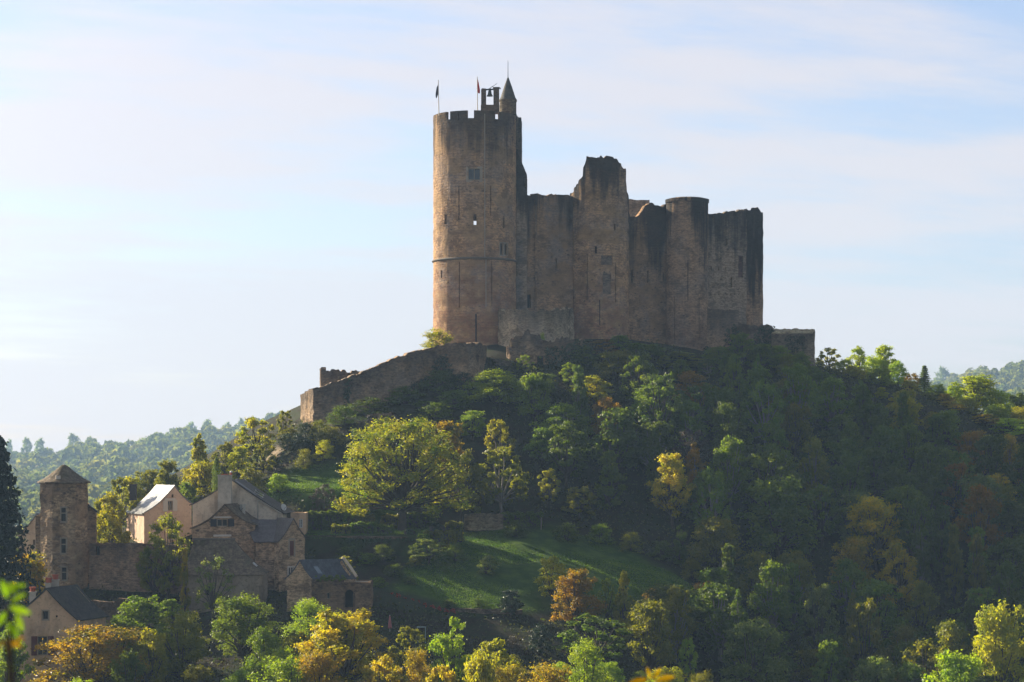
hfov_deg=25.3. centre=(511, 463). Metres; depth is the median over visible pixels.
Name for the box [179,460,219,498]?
broadleaf tree
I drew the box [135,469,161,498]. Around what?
broadleaf tree
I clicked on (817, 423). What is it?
undergrowth
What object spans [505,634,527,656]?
bush
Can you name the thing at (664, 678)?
leafy shoot
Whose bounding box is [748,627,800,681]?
broadleaf tree
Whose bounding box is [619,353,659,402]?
broadleaf tree
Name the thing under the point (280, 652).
broadleaf tree
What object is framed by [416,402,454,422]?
bush
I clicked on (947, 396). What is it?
broadleaf tree
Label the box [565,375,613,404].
broadleaf tree
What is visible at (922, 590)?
broadleaf tree
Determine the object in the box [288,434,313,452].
bush
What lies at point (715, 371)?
broadleaf tree
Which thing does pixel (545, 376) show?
broadleaf tree
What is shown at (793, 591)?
tree
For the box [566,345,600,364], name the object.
broadleaf tree
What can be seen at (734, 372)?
broadleaf tree
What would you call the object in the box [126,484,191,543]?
plastered house
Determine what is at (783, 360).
broadleaf tree
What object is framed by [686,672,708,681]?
broadleaf tree
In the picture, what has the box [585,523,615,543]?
bush
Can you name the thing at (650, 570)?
grass
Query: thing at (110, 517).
broadleaf tree
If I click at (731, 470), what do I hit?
broadleaf tree
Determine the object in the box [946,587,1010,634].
broadleaf tree
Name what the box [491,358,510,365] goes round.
rubble wall
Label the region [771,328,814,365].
end wall
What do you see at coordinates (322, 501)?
broadleaf tree
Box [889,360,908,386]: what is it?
broadleaf tree
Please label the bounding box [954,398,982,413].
broadleaf tree
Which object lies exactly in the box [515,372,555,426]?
broadleaf tree
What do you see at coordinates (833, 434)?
broadleaf tree
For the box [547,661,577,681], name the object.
broadleaf tree
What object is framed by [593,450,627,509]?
broadleaf tree
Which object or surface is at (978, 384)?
broadleaf tree
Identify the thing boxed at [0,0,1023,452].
sky
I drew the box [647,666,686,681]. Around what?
broadleaf tree
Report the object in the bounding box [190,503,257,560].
stone house
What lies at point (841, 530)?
broadleaf tree
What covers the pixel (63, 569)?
window
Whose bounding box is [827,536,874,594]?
broadleaf tree
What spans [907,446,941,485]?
broadleaf tree
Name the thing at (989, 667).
broadleaf tree
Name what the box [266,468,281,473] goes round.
roadside wall
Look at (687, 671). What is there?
broadleaf tree
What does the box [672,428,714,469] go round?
broadleaf tree
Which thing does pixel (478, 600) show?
bush
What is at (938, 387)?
broadleaf tree
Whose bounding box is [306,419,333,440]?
bush
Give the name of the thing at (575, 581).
broadleaf tree
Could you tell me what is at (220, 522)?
window
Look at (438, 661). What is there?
broadleaf tree
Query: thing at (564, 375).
broadleaf tree
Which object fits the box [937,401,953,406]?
broadleaf tree
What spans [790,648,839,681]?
broadleaf tree
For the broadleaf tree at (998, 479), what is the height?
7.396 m
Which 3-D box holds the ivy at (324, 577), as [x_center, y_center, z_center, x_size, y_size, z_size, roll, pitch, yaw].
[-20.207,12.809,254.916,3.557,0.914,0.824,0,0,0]
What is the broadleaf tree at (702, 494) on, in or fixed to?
on the ground at (520, 579)
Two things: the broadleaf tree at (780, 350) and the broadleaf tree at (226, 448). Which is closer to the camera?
the broadleaf tree at (226, 448)
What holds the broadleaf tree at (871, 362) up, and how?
on the ground at (520, 579)
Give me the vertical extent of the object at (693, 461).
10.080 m
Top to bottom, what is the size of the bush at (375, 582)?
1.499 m
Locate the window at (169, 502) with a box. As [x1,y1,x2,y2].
[168,501,171,509]
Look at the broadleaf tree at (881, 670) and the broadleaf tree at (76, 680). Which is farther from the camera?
the broadleaf tree at (881, 670)
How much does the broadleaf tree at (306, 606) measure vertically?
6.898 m
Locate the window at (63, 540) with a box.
[60,537,66,554]
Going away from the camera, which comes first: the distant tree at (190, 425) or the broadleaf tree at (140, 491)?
the broadleaf tree at (140, 491)
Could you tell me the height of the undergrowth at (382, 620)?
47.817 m
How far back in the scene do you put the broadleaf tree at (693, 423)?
317.47 m
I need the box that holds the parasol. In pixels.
[388,616,391,627]
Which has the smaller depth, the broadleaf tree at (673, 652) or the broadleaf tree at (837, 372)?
the broadleaf tree at (673, 652)
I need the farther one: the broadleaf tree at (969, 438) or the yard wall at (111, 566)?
the broadleaf tree at (969, 438)
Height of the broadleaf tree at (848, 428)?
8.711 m
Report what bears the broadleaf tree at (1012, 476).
on the ground at (520, 579)
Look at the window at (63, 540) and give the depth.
269.65 m
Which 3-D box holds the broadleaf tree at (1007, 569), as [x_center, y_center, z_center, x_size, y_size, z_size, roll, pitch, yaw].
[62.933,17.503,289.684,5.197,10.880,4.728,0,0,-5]
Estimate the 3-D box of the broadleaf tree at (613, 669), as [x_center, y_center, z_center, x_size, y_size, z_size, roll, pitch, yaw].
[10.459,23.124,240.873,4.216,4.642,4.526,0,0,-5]
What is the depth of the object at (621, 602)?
260.73 m
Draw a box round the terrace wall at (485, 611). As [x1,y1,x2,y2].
[436,607,521,614]
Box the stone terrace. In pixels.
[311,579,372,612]
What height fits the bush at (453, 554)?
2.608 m
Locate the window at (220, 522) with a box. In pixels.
[217,519,227,525]
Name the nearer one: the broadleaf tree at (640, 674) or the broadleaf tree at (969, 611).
the broadleaf tree at (640, 674)
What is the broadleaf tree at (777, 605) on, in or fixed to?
on the ground at (520, 579)
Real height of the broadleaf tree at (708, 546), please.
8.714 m
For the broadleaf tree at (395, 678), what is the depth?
228.50 m
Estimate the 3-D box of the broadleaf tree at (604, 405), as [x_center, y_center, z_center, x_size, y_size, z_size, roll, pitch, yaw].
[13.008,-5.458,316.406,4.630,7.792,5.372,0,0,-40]
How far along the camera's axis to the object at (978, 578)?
289.65 m
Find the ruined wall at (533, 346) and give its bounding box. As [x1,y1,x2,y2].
[506,329,592,363]
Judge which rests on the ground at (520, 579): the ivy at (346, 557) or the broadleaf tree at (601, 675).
the broadleaf tree at (601, 675)
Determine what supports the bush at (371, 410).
on the ground at (520, 579)
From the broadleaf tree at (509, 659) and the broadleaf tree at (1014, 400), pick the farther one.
the broadleaf tree at (1014, 400)
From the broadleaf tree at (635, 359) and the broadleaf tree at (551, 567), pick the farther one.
the broadleaf tree at (635, 359)
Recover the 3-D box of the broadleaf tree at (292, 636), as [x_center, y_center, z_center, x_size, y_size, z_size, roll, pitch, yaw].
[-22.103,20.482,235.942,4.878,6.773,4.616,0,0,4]
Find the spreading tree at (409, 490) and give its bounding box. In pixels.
[330,414,476,530]
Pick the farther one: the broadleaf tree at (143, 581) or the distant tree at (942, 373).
the distant tree at (942, 373)
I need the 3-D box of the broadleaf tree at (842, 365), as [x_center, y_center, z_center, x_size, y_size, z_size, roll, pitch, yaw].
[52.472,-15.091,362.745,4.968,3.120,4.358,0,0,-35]
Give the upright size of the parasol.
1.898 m
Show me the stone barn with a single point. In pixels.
(250, 576)
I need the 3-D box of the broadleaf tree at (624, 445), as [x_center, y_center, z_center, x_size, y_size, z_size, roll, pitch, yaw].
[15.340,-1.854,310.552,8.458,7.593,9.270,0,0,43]
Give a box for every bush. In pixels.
[240,466,266,492]
[266,472,291,492]
[276,433,292,449]
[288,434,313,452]
[292,420,316,447]
[292,449,314,468]
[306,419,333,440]
[310,440,335,460]
[314,426,349,447]
[325,405,366,425]
[335,545,359,561]
[347,396,391,415]
[356,552,375,565]
[364,412,395,428]
[370,543,395,561]
[371,576,388,587]
[382,386,426,404]
[383,563,404,577]
[404,554,423,566]
[416,369,458,391]
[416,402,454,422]
[419,327,453,349]
[437,390,473,408]
[440,599,455,607]
[442,542,468,561]
[448,371,473,387]
[467,597,491,608]
[502,520,529,537]
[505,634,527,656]
[550,522,580,542]
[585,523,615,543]
[617,595,637,613]
[618,531,644,552]
[692,583,704,590]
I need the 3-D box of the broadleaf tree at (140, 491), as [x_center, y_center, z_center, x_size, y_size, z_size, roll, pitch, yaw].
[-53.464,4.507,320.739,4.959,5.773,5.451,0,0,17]
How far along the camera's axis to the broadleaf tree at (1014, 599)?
285.07 m
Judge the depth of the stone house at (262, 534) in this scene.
268.47 m
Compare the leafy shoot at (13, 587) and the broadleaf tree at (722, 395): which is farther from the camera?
the broadleaf tree at (722, 395)
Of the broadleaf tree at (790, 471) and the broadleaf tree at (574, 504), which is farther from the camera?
the broadleaf tree at (790, 471)
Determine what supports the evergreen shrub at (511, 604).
on the ground at (520, 579)
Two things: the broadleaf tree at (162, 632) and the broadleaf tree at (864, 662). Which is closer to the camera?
the broadleaf tree at (162, 632)
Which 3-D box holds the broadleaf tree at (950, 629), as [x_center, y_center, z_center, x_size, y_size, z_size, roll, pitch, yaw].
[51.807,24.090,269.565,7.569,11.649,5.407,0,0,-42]
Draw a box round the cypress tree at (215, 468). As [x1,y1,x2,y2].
[210,456,220,492]
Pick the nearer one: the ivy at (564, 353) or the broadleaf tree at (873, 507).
the broadleaf tree at (873, 507)
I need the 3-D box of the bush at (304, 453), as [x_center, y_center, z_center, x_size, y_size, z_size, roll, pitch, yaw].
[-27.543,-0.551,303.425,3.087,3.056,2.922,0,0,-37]
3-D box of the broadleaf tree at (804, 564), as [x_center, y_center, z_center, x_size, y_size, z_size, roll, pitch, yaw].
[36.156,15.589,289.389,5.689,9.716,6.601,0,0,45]
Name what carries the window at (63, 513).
in the tower house at (66, 526)
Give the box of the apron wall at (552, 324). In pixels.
[498,307,573,346]
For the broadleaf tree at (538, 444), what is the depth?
308.23 m
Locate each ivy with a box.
[315,574,346,581]
[338,537,423,547]
[339,555,358,579]
[342,378,351,406]
[404,353,466,394]
[544,338,593,367]
[723,324,741,355]
[753,325,774,356]
[784,335,805,358]
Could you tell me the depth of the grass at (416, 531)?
282.01 m
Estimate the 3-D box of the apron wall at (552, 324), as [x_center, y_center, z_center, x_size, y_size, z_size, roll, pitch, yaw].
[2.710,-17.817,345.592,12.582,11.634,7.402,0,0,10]
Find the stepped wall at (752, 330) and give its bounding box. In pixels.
[738,322,773,357]
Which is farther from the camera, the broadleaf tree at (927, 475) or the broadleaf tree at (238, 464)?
the broadleaf tree at (927, 475)
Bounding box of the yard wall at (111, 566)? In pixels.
[89,542,185,593]
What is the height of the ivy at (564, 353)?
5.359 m
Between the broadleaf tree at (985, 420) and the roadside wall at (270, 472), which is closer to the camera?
the roadside wall at (270, 472)
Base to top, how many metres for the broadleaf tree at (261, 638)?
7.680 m
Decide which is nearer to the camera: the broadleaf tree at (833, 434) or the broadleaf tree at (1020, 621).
the broadleaf tree at (1020, 621)
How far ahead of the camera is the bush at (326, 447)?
304.17 m
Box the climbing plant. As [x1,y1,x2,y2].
[179,548,191,613]
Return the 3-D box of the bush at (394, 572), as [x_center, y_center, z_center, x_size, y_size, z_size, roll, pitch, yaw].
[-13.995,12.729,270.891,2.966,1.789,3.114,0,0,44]
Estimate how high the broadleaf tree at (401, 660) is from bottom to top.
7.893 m
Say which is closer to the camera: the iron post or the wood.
the iron post
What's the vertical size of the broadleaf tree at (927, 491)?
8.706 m
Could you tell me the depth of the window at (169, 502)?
285.61 m
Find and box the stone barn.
[186,538,268,613]
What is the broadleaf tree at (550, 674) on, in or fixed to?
on the ground at (520, 579)
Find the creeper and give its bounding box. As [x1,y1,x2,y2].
[390,592,455,612]
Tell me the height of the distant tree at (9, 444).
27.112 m
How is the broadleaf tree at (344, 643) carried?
on the ground at (520, 579)
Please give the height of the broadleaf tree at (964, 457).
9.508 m
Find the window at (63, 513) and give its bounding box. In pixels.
[60,506,66,522]
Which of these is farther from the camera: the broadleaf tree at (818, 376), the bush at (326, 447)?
the broadleaf tree at (818, 376)
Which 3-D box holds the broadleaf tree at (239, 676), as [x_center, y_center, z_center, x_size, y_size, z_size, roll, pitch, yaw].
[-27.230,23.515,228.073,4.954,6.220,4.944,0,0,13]
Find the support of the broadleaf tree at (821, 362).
on the ground at (520, 579)
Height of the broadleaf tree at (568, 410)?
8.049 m
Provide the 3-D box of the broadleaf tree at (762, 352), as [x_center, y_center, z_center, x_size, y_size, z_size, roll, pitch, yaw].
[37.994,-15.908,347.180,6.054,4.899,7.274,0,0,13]
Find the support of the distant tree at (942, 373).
on the ground at (520, 579)
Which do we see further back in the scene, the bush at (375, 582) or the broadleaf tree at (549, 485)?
the broadleaf tree at (549, 485)
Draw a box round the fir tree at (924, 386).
[917,365,934,393]
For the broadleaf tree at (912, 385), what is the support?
on the ground at (520, 579)
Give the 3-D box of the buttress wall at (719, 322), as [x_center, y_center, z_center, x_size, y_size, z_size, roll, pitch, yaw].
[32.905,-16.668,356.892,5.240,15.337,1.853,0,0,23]
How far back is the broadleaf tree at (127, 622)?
244.58 m
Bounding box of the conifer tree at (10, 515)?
[0,435,44,645]
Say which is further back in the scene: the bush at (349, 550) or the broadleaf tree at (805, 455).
the broadleaf tree at (805, 455)
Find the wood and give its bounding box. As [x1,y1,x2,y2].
[1,360,1023,537]
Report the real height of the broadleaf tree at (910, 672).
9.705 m
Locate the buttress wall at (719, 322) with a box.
[707,308,738,353]
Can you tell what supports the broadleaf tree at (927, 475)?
on the ground at (520, 579)
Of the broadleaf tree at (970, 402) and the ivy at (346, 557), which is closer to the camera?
the ivy at (346, 557)
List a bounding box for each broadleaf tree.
[0,621,36,681]
[2,549,49,614]
[26,620,150,681]
[70,676,94,681]
[94,497,108,542]
[94,636,128,681]
[97,491,131,542]
[106,594,169,629]
[107,476,138,526]
[107,650,146,681]
[109,616,148,660]
[117,475,145,506]
[130,627,171,681]
[134,547,171,603]
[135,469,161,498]
[137,512,192,598]
[143,627,178,676]
[151,609,212,681]
[153,458,181,488]
[157,599,188,626]
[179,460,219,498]
[179,482,199,509]
[181,664,213,681]
[182,433,209,487]
[193,555,235,620]
[210,441,235,474]
[210,591,285,668]
[220,669,253,681]
[225,446,252,478]
[233,415,276,461]
[237,626,280,680]
[245,653,314,681]
[248,442,276,472]
[262,645,303,681]
[276,410,294,433]
[276,427,295,442]
[279,634,301,657]
[280,597,330,642]
[282,630,310,658]
[290,608,397,681]
[292,642,346,681]
[308,483,337,518]
[311,608,376,681]
[342,490,370,524]
[361,654,408,681]
[380,670,407,681]
[388,625,428,681]
[402,646,433,681]
[408,538,445,564]
[412,401,431,407]
[422,657,459,679]
[425,616,473,681]
[426,420,469,506]
[426,663,459,681]
[439,448,485,521]
[456,368,525,403]
[456,410,486,440]
[460,647,496,681]
[472,637,519,681]
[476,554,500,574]
[477,446,531,512]
[484,419,515,470]
[488,652,506,675]
[488,654,528,681]
[488,660,530,681]
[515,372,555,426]
[516,354,534,374]
[518,660,572,681]
[521,426,560,464]
[529,402,594,451]
[534,555,568,601]
[537,468,560,507]
[540,420,591,487]
[542,374,558,393]
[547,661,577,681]
[549,568,607,630]
[553,613,632,664]
[557,635,612,681]
[559,362,575,385]
[560,485,597,519]
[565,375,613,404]
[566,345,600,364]
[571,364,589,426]
[581,669,610,681]
[586,406,649,484]
[590,397,620,442]
[590,423,649,472]
[592,349,645,384]
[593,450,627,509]
[595,661,626,681]
[608,335,638,351]
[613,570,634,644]
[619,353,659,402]
[623,382,682,421]
[624,343,650,352]
[625,345,657,379]
[627,596,678,673]
[629,670,650,680]
[633,420,679,469]
[636,580,706,638]
[637,372,683,432]
[644,451,695,528]
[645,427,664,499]
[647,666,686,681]
[652,585,698,663]
[654,606,674,665]
[668,359,691,383]
[671,370,719,403]
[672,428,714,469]
[673,382,718,429]
[673,400,712,449]
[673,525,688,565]
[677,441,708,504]
[677,637,698,681]
[682,468,732,519]
[686,515,745,567]
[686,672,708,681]
[689,566,740,618]
[691,466,734,538]
[693,669,713,681]
[696,387,744,427]
[696,581,743,661]
[697,359,718,375]
[706,420,763,480]
[707,435,751,508]
[709,399,748,455]
[718,616,791,681]
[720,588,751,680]
[721,543,739,600]
[722,353,746,410]
[726,332,756,368]
[733,365,788,431]
[734,473,819,563]
[734,557,762,595]
[735,549,781,614]
[737,446,805,523]
[740,380,785,449]
[746,343,779,368]
[747,560,792,629]
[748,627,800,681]
[751,354,765,408]
[754,449,811,496]
[758,419,789,474]
[763,345,796,369]
[765,378,809,415]
[773,549,823,615]
[774,355,794,377]
[777,362,825,434]
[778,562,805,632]
[790,351,815,373]
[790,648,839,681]
[794,443,828,481]
[795,371,841,400]
[795,435,829,515]
[796,583,839,653]
[808,639,839,681]
[812,376,854,428]
[815,347,840,367]
[815,361,827,370]
[817,414,865,450]
[817,632,852,681]
[818,557,867,622]
[823,488,880,550]
[826,452,872,529]
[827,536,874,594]
[828,368,844,374]
[831,359,856,373]
[835,419,862,461]
[839,593,862,656]
[840,597,886,679]
[841,365,868,379]
[842,492,906,572]
[846,345,866,373]
[849,402,896,448]
[850,656,899,681]
[853,655,899,681]
[855,577,908,649]
[860,355,888,379]
[864,367,898,385]
[873,466,921,514]
[873,623,930,671]
[874,344,899,379]
[875,542,920,616]
[877,485,925,559]
[877,630,927,670]
[886,389,922,412]
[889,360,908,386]
[889,395,922,429]
[891,638,946,681]
[892,494,939,566]
[892,640,923,681]
[893,420,923,471]
[894,391,914,453]
[897,660,927,681]
[898,579,942,639]
[901,482,949,539]
[902,380,921,390]
[903,373,921,389]
[907,441,956,506]
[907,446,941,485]
[915,623,940,658]
[919,416,947,459]
[920,411,937,429]
[921,646,987,681]
[922,409,965,450]
[924,617,972,659]
[926,383,946,397]
[927,618,979,677]
[930,391,943,398]
[936,393,955,401]
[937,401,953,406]
[937,447,964,486]
[944,384,964,404]
[945,404,972,409]
[945,450,975,501]
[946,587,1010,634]
[951,372,1007,412]
[952,483,1005,552]
[953,430,985,474]
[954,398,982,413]
[955,472,1011,537]
[956,599,981,656]
[964,526,990,579]
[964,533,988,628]
[967,433,1015,486]
[969,598,1023,681]
[971,414,1001,425]
[971,537,1023,605]
[974,673,994,681]
[975,632,1009,681]
[982,403,1013,419]
[983,388,1014,416]
[985,473,1018,501]
[987,559,1023,613]
[989,418,1023,435]
[994,433,1023,485]
[999,392,1023,418]
[1000,442,1023,498]
[1001,577,1023,642]
[1009,405,1023,428]
[1011,602,1023,659]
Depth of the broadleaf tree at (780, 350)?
347.27 m
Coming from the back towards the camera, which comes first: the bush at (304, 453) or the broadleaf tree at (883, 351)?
the broadleaf tree at (883, 351)
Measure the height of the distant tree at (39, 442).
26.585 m
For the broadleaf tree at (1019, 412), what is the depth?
360.99 m
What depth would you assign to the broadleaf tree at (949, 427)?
336.63 m
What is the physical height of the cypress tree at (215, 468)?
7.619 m
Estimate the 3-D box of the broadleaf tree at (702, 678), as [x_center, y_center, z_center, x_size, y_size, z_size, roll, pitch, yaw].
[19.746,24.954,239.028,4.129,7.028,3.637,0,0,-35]
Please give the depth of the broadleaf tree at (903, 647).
268.22 m
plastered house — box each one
[15,574,108,681]
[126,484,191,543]
[189,471,307,535]
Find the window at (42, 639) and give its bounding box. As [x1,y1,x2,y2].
[37,636,47,654]
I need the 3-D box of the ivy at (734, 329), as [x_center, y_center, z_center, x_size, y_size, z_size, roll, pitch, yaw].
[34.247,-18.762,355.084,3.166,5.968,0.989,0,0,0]
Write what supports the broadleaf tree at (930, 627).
on the ground at (520, 579)
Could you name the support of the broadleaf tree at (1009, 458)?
on the ground at (520, 579)
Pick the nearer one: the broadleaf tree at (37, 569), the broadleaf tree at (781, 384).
the broadleaf tree at (37, 569)
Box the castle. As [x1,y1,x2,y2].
[432,78,762,350]
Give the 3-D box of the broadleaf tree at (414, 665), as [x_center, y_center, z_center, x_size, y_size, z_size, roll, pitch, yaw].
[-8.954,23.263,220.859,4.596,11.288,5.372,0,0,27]
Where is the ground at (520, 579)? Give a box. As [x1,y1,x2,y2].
[0,339,1023,681]
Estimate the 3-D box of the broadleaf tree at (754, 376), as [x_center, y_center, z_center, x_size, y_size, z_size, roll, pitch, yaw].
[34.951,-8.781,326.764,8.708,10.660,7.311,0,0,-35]
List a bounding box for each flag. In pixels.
[436,80,438,114]
[477,77,479,109]
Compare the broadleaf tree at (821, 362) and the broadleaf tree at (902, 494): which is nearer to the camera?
the broadleaf tree at (902, 494)
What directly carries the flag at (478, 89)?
attached to the castle
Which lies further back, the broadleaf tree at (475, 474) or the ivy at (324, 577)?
the broadleaf tree at (475, 474)
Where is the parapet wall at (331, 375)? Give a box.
[320,367,359,386]
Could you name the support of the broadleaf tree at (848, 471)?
on the ground at (520, 579)
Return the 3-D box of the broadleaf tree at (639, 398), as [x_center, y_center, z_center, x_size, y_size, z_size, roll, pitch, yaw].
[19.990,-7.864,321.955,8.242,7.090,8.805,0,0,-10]
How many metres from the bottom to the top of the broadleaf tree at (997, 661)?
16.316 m
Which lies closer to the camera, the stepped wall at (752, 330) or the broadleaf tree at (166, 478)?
the broadleaf tree at (166, 478)
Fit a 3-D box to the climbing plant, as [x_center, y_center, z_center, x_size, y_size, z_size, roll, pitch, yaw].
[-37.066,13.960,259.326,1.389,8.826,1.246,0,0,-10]
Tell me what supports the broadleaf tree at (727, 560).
on the ground at (520, 579)
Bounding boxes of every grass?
[266,463,366,501]
[305,498,428,538]
[392,530,704,611]
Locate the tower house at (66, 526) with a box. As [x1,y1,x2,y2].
[35,464,97,588]
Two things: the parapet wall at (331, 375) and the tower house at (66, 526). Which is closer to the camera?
the tower house at (66, 526)
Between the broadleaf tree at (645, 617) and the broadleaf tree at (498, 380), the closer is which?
the broadleaf tree at (645, 617)
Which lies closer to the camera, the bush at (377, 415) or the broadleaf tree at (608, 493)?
the broadleaf tree at (608, 493)
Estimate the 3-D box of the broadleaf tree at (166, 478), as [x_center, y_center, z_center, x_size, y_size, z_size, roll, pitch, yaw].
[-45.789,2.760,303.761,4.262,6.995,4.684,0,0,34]
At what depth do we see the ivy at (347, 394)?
321.09 m
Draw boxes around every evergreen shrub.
[496,588,524,616]
[528,624,554,652]
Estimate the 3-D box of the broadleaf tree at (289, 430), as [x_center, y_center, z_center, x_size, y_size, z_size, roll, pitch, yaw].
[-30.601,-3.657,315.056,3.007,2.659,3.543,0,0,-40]
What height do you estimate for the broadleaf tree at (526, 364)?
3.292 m
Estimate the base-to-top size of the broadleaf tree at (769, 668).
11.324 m
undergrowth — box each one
[0,357,721,681]
[490,339,1023,681]
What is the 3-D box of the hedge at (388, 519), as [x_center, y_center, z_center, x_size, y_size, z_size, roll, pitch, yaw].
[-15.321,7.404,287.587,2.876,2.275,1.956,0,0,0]
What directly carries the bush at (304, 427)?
on the ground at (520, 579)
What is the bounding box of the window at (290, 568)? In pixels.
[287,566,294,574]
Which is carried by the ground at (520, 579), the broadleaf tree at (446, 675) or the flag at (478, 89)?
the broadleaf tree at (446, 675)
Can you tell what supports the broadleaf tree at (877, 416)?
on the ground at (520, 579)
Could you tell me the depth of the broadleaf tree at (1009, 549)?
294.52 m
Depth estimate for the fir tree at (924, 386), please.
371.61 m
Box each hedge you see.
[306,510,324,530]
[323,509,343,529]
[330,523,344,533]
[342,524,351,533]
[347,514,375,524]
[350,521,376,534]
[380,513,398,528]
[406,511,435,528]
[423,529,456,547]
[445,520,464,541]
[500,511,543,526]
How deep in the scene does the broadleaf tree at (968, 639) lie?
274.20 m
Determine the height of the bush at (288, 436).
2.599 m
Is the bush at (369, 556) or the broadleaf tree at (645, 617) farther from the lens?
the bush at (369, 556)
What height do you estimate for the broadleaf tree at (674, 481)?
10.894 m
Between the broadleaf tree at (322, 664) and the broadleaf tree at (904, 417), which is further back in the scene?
the broadleaf tree at (904, 417)
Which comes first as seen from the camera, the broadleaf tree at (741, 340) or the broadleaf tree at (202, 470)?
the broadleaf tree at (202, 470)
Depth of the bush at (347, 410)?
311.08 m
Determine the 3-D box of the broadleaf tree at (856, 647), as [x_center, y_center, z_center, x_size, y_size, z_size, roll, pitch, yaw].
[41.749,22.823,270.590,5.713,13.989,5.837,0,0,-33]
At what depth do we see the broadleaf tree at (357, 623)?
230.49 m
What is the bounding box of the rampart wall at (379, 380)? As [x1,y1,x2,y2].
[300,342,486,425]
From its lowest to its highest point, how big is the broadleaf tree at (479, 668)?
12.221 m
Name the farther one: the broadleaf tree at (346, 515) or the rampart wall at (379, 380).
the rampart wall at (379, 380)
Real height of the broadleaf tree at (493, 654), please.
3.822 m
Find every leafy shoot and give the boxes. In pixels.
[0,580,30,681]
[0,637,24,681]
[630,667,673,681]
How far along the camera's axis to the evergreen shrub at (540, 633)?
251.68 m
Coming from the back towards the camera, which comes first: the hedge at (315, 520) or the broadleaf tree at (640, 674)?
the hedge at (315, 520)
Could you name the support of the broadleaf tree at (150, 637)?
on the ground at (520, 579)
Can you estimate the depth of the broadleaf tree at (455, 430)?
296.46 m
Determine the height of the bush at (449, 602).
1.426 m
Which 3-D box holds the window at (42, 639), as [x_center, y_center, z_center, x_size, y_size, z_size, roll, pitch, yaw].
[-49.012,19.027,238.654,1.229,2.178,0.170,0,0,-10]
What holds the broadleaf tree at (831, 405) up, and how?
on the ground at (520, 579)
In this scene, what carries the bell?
hanging from the castle
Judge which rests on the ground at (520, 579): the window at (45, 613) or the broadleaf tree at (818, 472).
the broadleaf tree at (818, 472)
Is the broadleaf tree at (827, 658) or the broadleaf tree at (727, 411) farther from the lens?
the broadleaf tree at (727, 411)
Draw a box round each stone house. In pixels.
[17,513,39,558]
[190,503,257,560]
[249,519,276,589]
[273,517,306,591]
[284,557,357,611]
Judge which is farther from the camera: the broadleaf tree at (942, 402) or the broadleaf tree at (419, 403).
the broadleaf tree at (942, 402)
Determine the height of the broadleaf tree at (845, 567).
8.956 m
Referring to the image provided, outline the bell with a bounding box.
[487,83,496,96]
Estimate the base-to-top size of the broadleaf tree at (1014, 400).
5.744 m
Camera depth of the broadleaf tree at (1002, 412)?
361.19 m
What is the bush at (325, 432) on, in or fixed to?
on the ground at (520, 579)
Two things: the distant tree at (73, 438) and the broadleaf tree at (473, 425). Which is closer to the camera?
the broadleaf tree at (473, 425)
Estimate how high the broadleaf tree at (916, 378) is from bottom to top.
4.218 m
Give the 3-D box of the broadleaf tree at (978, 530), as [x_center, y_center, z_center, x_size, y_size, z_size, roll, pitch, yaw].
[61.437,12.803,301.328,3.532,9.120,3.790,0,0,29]
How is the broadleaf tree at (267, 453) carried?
on the ground at (520, 579)
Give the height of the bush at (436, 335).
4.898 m
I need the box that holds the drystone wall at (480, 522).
[464,513,502,530]
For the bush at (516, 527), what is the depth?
287.57 m
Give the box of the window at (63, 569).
[60,566,67,580]
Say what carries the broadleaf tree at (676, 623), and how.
on the ground at (520, 579)
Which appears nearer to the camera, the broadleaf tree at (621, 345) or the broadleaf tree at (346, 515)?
the broadleaf tree at (346, 515)
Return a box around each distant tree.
[6,439,12,451]
[20,436,31,452]
[34,438,44,449]
[65,433,80,447]
[185,421,197,428]
[202,419,213,426]
[238,417,243,424]
[933,366,950,380]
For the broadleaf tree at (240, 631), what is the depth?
240.19 m
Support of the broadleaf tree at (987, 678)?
on the ground at (520, 579)
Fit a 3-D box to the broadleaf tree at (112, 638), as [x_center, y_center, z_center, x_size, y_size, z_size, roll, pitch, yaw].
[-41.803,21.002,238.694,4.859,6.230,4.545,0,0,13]
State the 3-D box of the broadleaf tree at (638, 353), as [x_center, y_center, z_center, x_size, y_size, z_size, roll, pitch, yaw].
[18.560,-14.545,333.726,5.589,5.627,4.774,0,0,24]
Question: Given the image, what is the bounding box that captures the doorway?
[345,594,352,606]
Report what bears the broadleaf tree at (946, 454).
on the ground at (520, 579)
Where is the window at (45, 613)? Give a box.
[42,610,49,620]
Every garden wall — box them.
[92,598,135,625]
[308,535,405,539]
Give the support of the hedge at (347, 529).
on the ground at (520, 579)
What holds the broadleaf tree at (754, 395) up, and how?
on the ground at (520, 579)
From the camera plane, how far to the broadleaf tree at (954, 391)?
367.44 m
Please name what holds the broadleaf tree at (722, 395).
on the ground at (520, 579)
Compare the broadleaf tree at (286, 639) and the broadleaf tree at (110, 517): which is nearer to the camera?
the broadleaf tree at (286, 639)
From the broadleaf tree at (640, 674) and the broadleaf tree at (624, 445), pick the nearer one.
the broadleaf tree at (640, 674)
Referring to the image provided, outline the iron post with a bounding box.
[475,314,476,341]
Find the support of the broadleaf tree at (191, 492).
on the ground at (520, 579)
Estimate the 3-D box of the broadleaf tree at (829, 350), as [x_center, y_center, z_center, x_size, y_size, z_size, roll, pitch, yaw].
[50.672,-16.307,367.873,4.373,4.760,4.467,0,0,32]

